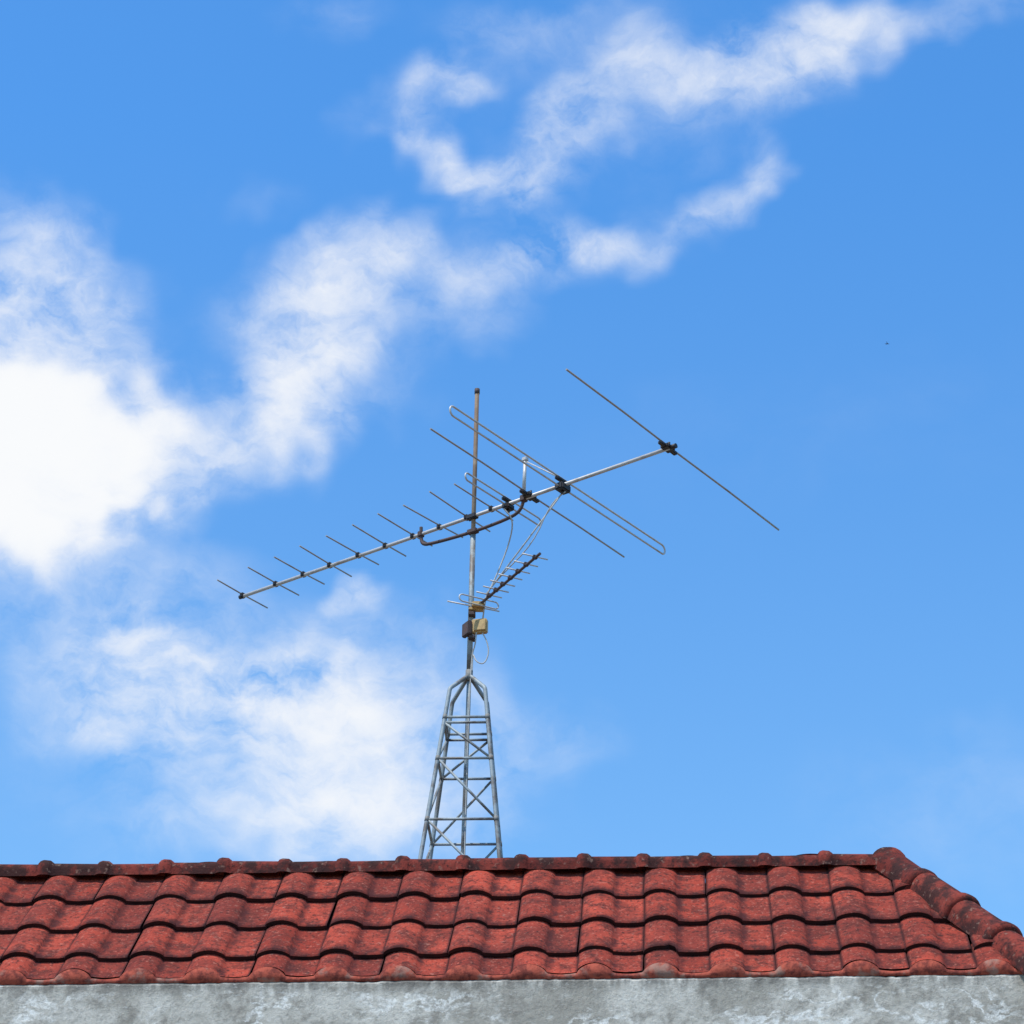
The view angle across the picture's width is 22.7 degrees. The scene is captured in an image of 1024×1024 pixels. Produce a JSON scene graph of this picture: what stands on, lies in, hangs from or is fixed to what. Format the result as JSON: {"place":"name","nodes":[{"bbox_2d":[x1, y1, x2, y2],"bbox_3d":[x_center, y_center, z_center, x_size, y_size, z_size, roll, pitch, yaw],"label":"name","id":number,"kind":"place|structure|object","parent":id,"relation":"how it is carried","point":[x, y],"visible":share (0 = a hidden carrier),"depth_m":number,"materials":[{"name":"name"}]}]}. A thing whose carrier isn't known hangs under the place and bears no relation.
{"place":"outdoors","nodes":[
{"label":"outdoors","id":0,"kind":"place"},
{"bbox_2d":[0,5,907,857],"bbox_3d":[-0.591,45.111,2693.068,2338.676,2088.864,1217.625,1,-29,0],"label":"cloud","id":1,"kind":"structure","parent":0,"point":[84,451],"depth_m":2970.40,"materials":[{"name":"white"}]},
{"bbox_2d":[418,388,502,858],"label":"lattice tower","id":2,"kind":"structure","parent":0,"point":[446,727],"depth_m":14.60,"materials":[{"name":"metal"}]},
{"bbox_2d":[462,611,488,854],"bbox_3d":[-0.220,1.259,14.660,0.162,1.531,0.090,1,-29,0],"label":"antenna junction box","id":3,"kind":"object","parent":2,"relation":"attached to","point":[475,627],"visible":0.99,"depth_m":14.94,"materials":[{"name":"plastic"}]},
{"bbox_2d":[447,552,547,611],"bbox_3d":[-0.017,0.430,14.813,0.324,0.058,0.864,20,-34,-30],"label":"tv antenna","id":4,"kind":"object","parent":2,"relation":"attached to","point":[478,606],"visible":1,"depth_m":14.88,"materials":[{"name":"metal"}]},
{"bbox_2d":[217,368,778,617],"bbox_3d":[-0.394,0.284,15.366,3.348,1.008,2.246,-17,-33,29],"label":"tv antenna","id":5,"kind":"object","parent":2,"relation":"attached to","point":[562,486],"visible":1,"depth_m":15.19,"materials":[{"name":"metal"}]},
{"bbox_2d":[0,0,1023,936],"label":"sky","id":6,"kind":"structure","parent":0,"point":[847,677],"materials":[{"name":"blue"}]},
{"label":"ground","id":7,"kind":"structure","parent":0,"visible":0},
{"bbox_2d":[0,974,1023,1023],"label":"parapet wall","id":8,"kind":"structure","parent":7,"relation":"on","point":[953,999],"depth_m":11.79,"materials":[{"name":"grey concrete"}]},
{"bbox_2d":[0,865,1014,984],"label":"front tiles","id":9,"kind":"object","parent":8,"relation":"on","point":[55,926],"visible":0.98,"depth_m":12.39,"materials":[{"name":"red ceramic"}]},
{"bbox_2d":[0,850,876,875],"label":"ridge caps","id":10,"kind":"object","parent":9,"relation":"attached to","point":[400,862],"visible":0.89,"depth_m":12.97,"materials":[{"name":"ceramic"}]},
{"bbox_2d":[871,847,1023,973],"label":"hip caps","id":11,"kind":"object","parent":9,"relation":"attached to","point":[967,914],"visible":0.58,"depth_m":12.24,"materials":[{"name":"ceramic"}]},
{"bbox_2d":[0,959,1021,984],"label":"eave bedding","id":12,"kind":"object","parent":8,"relation":"on","point":[796,969],"visible":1,"depth_m":11.87,"materials":[{"name":"grey concrete"}]},
{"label":"rear walls","id":13,"kind":"object","parent":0,"visible":0},
{"bbox_2d":[0,883,989,979],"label":"roof underlay","id":14,"kind":"object","parent":13,"relation":"on","point":[333,910],"depth_m":12.11,"materials":[{"name":"fabric"}]},
{"bbox_2d":[21,854,870,891],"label":"back tiles","id":15,"kind":"object","parent":14,"relation":"on","point":[520,869],"visible":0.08,"depth_m":13.03,"materials":[{"name":"red ceramic"}]}
]}

